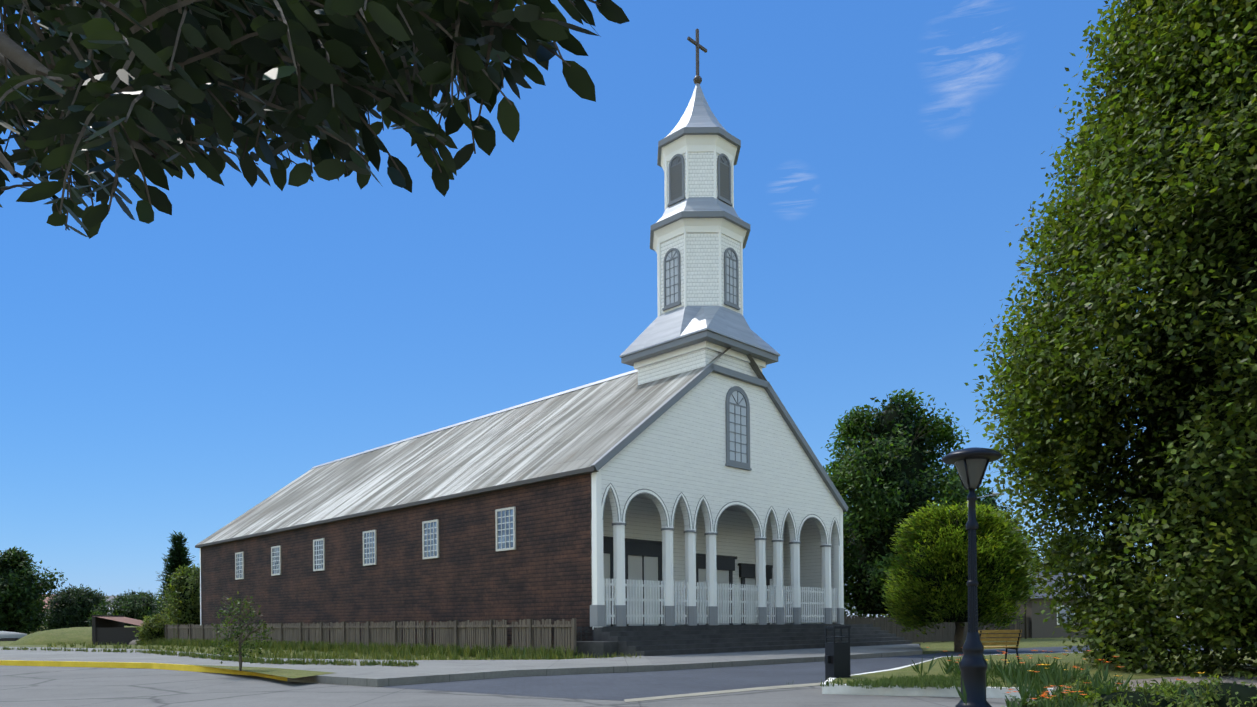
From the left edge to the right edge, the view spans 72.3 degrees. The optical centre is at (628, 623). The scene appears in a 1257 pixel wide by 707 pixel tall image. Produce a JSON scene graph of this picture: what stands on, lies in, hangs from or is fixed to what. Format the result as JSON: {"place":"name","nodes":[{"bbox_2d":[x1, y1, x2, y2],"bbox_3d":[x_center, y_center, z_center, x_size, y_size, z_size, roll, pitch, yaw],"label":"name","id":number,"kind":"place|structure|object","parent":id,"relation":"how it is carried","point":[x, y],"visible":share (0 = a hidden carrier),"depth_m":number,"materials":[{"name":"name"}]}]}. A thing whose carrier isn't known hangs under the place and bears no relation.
{"place":"outdoors","nodes":[
{"label":"outdoors","id":0,"kind":"place"},
{"bbox_2d":[0,0,628,238],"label":"tree branches","id":1,"kind":"object","parent":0,"point":[351,54],"depth_m":1.68,"materials":[{"name":"green plant"}]},
{"bbox_2d":[0,647,653,686],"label":"sidewalk","id":2,"kind":"structure","parent":0,"point":[423,671],"depth_m":23.25,"materials":[{"name":"grey concrete"}]},
{"bbox_2d":[3,646,419,666],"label":"grass tufts","id":3,"kind":"object","parent":2,"relation":"on","point":[276,660],"visible":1,"depth_m":25.09,"materials":[{"name":"green plant"}]},
{"bbox_2d":[205,592,274,670],"bbox_3d":[-9.585,0.184,21.135,1.583,1.978,1.482,0,0,-1],"label":"tree sapling","id":4,"kind":"object","parent":2,"relation":"on","point":[235,634],"depth_m":21.08,"materials":[{"name":"green plant"}]},
{"bbox_2d":[187,664,333,677],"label":"verge grass","id":5,"kind":"structure","parent":2,"relation":"on","point":[289,673],"depth_m":20.61,"materials":[{"name":"green plant"}]},
{"bbox_2d":[0,665,1052,706],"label":"road","id":6,"kind":"structure","parent":0,"point":[36,686],"depth_m":15.32,"materials":[{"name":"grey asphalt"}]},
{"bbox_2d":[624,682,822,701],"bbox_3d":[2.267,1.236,16.029,6.594,0.001,0.592,0,0,-40],"label":"road kerb band","id":7,"kind":"object","parent":6,"relation":"on","point":[718,692],"visible":0.8,"depth_m":15.62,"materials":[{"name":"grey concrete"}]},
{"bbox_2d":[383,644,1240,700],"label":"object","id":8,"kind":"structure","parent":6,"relation":"on","point":[616,686],"depth_m":18.85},
{"bbox_2d":[824,626,850,680],"bbox_3d":[4.082,0.644,16.925,0.470,1.180,0.320,0,0,-21],"label":"trash bin","id":9,"kind":"object","parent":6,"relation":"on","point":[837,659],"visible":0.9,"depth_m":16.81,"materials":[{"name":"black metal"}]},
{"bbox_2d":[942,447,1001,706],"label":"lamp post","id":10,"kind":"object","parent":6,"relation":"on","point":[970,464],"visible":0.98,"depth_m":12.06,"materials":[{"name":"black metal"}]},
{"bbox_2d":[822,651,1256,698],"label":"island grass","id":11,"kind":"structure","parent":6,"relation":"on","point":[927,691],"depth_m":17.33,"materials":[{"name":"green plant"}]},
{"bbox_2d":[786,668,1137,689],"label":"grass tufts","id":12,"kind":"object","parent":11,"relation":"on","point":[936,681],"visible":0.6,"depth_m":14.49,"materials":[{"name":"green plant"}]},
{"bbox_2d":[979,630,1021,664],"bbox_3d":[8.814,0.603,20.803,1.200,0.886,0.583,0,0,-15],"label":"bench","id":13,"kind":"object","parent":11,"relation":"on","point":[1006,643],"visible":0.65,"depth_m":20.63,"materials":[{"name":"brown wood"}]},
{"bbox_2d":[824,651,1256,696],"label":"island kerb","id":14,"kind":"structure","parent":11,"relation":"on","point":[1230,679],"depth_m":15.38,"materials":[{"name":"grey concrete"}]},
{"bbox_2d":[911,647,1213,706],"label":"island flowers","id":15,"kind":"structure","parent":11,"relation":"on","point":[1026,673],"depth_m":13.68,"materials":[{"name":"green plant"}]},
{"bbox_2d":[1002,693,1043,706],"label":"fern","id":16,"kind":"object","parent":15,"relation":"on","point":[1026,704],"visible":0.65,"depth_m":10.48,"materials":[{"name":"green plant"}]},
{"bbox_2d":[1063,668,1095,683],"bbox_3d":[7.586,0.957,14.664,0.903,0.415,1.008,0,0,-1],"label":"fern","id":17,"kind":"object","parent":11,"relation":"on","point":[1078,675],"visible":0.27,"depth_m":14.62,"materials":[{"name":"green plant"}]},
{"bbox_2d":[1018,688,1102,706],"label":"cushion plant","id":18,"kind":"object","parent":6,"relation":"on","point":[1071,697],"depth_m":10.60,"materials":[{"name":"plant"}]},
{"bbox_2d":[1080,536,1152,663],"bbox_3d":[12.305,-0.507,21.706,1.814,3.684,1.767,0,0,-1],"label":"columnar shrub","id":19,"kind":"object","parent":6,"relation":"on","point":[1085,646],"depth_m":21.49,"materials":[{"name":"green plant"}]},
{"bbox_2d":[1067,681,1214,706],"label":"cushion plant","id":20,"kind":"object","parent":6,"relation":"on","point":[1153,688],"depth_m":10.28,"materials":[{"name":"green plant"}]},
{"bbox_2d":[0,0,1178,617],"label":"sky","id":21,"kind":"structure","parent":0,"point":[177,372],"materials":[{"name":"blue"}]},
{"bbox_2d":[0,622,1188,659],"bbox_3d":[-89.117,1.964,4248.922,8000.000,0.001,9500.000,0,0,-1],"label":"ground","id":22,"kind":"structure","parent":0,"point":[940,647],"depth_m":46.50,"materials":[{"name":"green plant"}]},
{"bbox_2d":[0,631,26,640],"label":"car","id":23,"kind":"object","parent":22,"relation":"on","point":[9,636],"visible":0.81,"depth_m":84.02,"materials":[{"name":"grey metal"}]},
{"bbox_2d":[0,546,67,634],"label":"tree","id":24,"kind":"object","parent":22,"relation":"on","point":[31,602],"depth_m":97.11,"materials":[{"name":"green plant"}]},
{"bbox_2d":[42,594,56,622],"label":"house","id":25,"kind":"structure","parent":22,"relation":"on","point":[46,599],"depth_m":114.88,"materials":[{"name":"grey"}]},
{"bbox_2d":[9,626,139,644],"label":"grass mound","id":26,"kind":"object","parent":22,"relation":"on","point":[77,635],"depth_m":65.56,"materials":[{"name":"green plant"}]},
{"bbox_2d":[42,583,112,630],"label":"tree","id":27,"kind":"object","parent":22,"relation":"on","point":[54,617],"depth_m":91.93,"materials":[{"name":"green plant"}]},
{"bbox_2d":[106,595,126,605],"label":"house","id":28,"kind":"structure","parent":22,"relation":"on","point":[111,597],"depth_m":122.48,"materials":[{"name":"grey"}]},
{"bbox_2d":[92,615,146,644],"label":"ruined shed","id":29,"kind":"object","parent":22,"relation":"on","point":[110,629],"visible":0.67,"depth_m":62.60,"materials":[{"name":"grey wood"}]},
{"bbox_2d":[85,589,166,626],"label":"tree","id":30,"kind":"object","parent":22,"relation":"on","point":[129,599],"depth_m":81.45,"materials":[{"name":"green plant"}]},
{"bbox_2d":[129,639,140,644],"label":"rocks","id":31,"kind":"object","parent":22,"relation":"on","point":[132,642],"visible":0.04,"depth_m":61.68,"materials":[{"name":"grey stone"}]},
{"bbox_2d":[133,613,174,644],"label":"bush","id":32,"kind":"object","parent":22,"relation":"on","point":[143,634],"depth_m":60.67,"materials":[{"name":"green plant"}]},
{"bbox_2d":[148,531,196,621],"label":"conifer tree","id":33,"kind":"object","parent":22,"relation":"on","point":[177,548],"depth_m":74.60,"materials":[{"name":"green plant"}]},
{"bbox_2d":[157,563,199,638],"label":"tree","id":34,"kind":"object","parent":22,"relation":"on","point":[175,597],"depth_m":65.09,"materials":[{"name":"green plant"}]},
{"bbox_2d":[47,641,641,659],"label":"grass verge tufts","id":35,"kind":"object","parent":22,"relation":"on","point":[379,655],"visible":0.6,"depth_m":32.25,"materials":[{"name":"green plant"}]},
{"bbox_2d":[132,637,578,659],"bbox_3d":[-20.088,1.125,47.013,50.874,0.598,2.028,0,0,45],"label":"grass strip","id":36,"kind":"object","parent":22,"relation":"on","point":[283,645],"visible":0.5,"depth_m":37.20,"materials":[{"name":"green plant"}]},
{"bbox_2d":[163,618,575,657],"bbox_3d":[-17.468,0.678,45.348,0.120,1.450,44.350,0,0,-45],"label":"fence","id":37,"kind":"object","parent":22,"relation":"on","point":[391,632],"visible":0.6,"depth_m":37.36,"materials":[{"name":"wood"}]},
{"bbox_2d":[200,469,843,647],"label":"church walls","id":38,"kind":"structure","parent":22,"relation":"on","point":[543,570],"depth_m":38.09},
{"bbox_2d":[235,507,515,579],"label":"windows","id":39,"kind":"structure","parent":38,"relation":"in","point":[505,521],"depth_m":38.91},
{"bbox_2d":[195,348,847,547],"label":"church roof","id":40,"kind":"structure","parent":38,"relation":"on","point":[579,430],"depth_m":42.11,"materials":[{"name":"silver metal"}]},
{"bbox_2d":[621,330,777,384],"bbox_3d":[3.171,-10.559,38.148,4.920,2.500,4.920,0,0,-45],"label":"steeple base","id":41,"kind":"object","parent":40,"relation":"on","point":[691,352],"visible":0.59,"depth_m":36.56,"materials":[{"name":"white wood"}]},
{"bbox_2d":[591,372,839,545],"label":"church facade","id":42,"kind":"structure","parent":38,"relation":"attached to","point":[672,453],"depth_m":35.66,"materials":[{"name":"white wood"}]},
{"bbox_2d":[844,615,1029,642],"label":"fence","id":43,"kind":"object","parent":22,"relation":"on","point":[946,633],"visible":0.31,"depth_m":50.38,"materials":[{"name":"brown wood"}]},
{"bbox_2d":[967,493,1003,506],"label":"street light","id":44,"kind":"object","parent":22,"relation":"on","point":[994,494],"visible":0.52,"depth_m":52.42,"materials":[{"name":"grey metal"}]},
{"bbox_2d":[981,488,1028,547],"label":"tree","id":45,"kind":"object","parent":22,"relation":"on","point":[1002,508],"depth_m":69.84,"materials":[{"name":"green plant"}]},
{"bbox_2d":[1024,599,1026,638],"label":"wooden pole","id":46,"kind":"object","parent":22,"relation":"on","point":[1025,622],"visible":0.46,"depth_m":58.38,"materials":[{"name":"brown wood"}]},
{"bbox_2d":[985,573,1096,637],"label":"house","id":47,"kind":"structure","parent":22,"relation":"on","point":[1039,628],"depth_m":61.35,"materials":[{"name":"grey"}]},
{"bbox_2d":[1030,528,1099,572],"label":"tree","id":48,"kind":"object","parent":22,"relation":"on","point":[1068,542],"depth_m":79.79,"materials":[{"name":"green plant"}]},
{"bbox_2d":[1050,676,1123,702],"bbox_3d":[6.658,1.064,12.377,1.242,0.627,1.254,0,0,-1],"label":"cushion plant","id":49,"kind":"object","parent":22,"relation":"on","point":[1074,685],"depth_m":12.45,"materials":[{"name":"green plant"}]},
{"bbox_2d":[964,0,1256,678],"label":"tree","id":50,"kind":"object","parent":22,"relation":"on","point":[1171,63],"depth_m":16.93,"materials":[{"name":"green plant"}]},
{"bbox_2d":[1131,676,1200,691],"bbox_3d":[7.753,1.044,12.226,1.460,0.603,1.541,0,0,-1],"label":"shrub","id":51,"kind":"object","parent":22,"relation":"on","point":[1163,681],"depth_m":12.28,"materials":[{"name":"plant"}]},
{"bbox_2d":[657,147,742,315],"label":"church tower","id":52,"kind":"structure","parent":0,"point":[699,269],"depth_m":36.73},
{"bbox_2d":[619,83,779,357],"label":"steeple roofs","id":53,"kind":"structure","parent":52,"relation":"on","point":[699,127],"depth_m":36.67,"materials":[{"name":"silver metal"}]},
{"bbox_2d":[687,28,706,83],"bbox_3d":[3.057,-25.084,38.148,1.240,2.450,0.380,0,0,-45],"label":"cross","id":54,"kind":"object","parent":53,"relation":"on","point":[697,78],"visible":0.88,"depth_m":38.09,"materials":[{"name":"grey metal"}]},
{"bbox_2d":[603,494,833,626],"bbox_3d":[3.514,-2.826,37.864,16.500,5.870,3.400,0,0,-45],"label":"church porch","id":55,"kind":"object","parent":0,"point":[735,551],"visible":0.42,"depth_m":39.91,"materials":[{"name":"white wood"}]},
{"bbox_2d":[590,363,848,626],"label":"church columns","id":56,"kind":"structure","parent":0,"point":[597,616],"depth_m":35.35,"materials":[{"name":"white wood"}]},
{"bbox_2d":[604,578,836,623],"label":"church pickets","id":57,"kind":"object","parent":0,"point":[806,591],"visible":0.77,"depth_m":36.03,"materials":[{"name":"white wood"}]},
{"bbox_2d":[725,386,751,470],"bbox_3d":[4.670,-8.331,36.589,1.700,3.480,0.100,0,0,-45],"label":"arched window","id":58,"kind":"structure","parent":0,"point":[737,406],"depth_m":36.60,"materials":[{"name":"grey glass"}]},
{"bbox_2d":[576,624,919,657],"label":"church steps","id":59,"kind":"structure","parent":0,"point":[666,640],"depth_m":33.36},
{"bbox_2d":[615,644,922,670],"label":"plaza pavement","id":60,"kind":"structure","parent":0,"point":[692,661],"depth_m":27.59,"materials":[{"name":"grey concrete"}]},
{"bbox_2d":[821,388,996,619],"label":"tree","id":61,"kind":"object","parent":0,"point":[853,430],"depth_m":58.21,"materials":[{"name":"green plant"}]},
{"bbox_2d":[880,500,1043,651],"bbox_3d":[13.312,-1.867,34.588,6.209,6.076,6.243,0,0,-1],"label":"round tree","id":62,"kind":"object","parent":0,"point":[906,598],"depth_m":33.24,"materials":[{"name":"green plant"}]},
{"bbox_2d":[1145,671,1256,706],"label":"cushion plant","id":63,"kind":"object","parent":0,"point":[1245,692],"depth_m":10.59,"materials":[{"name":"plant"}]}
]}

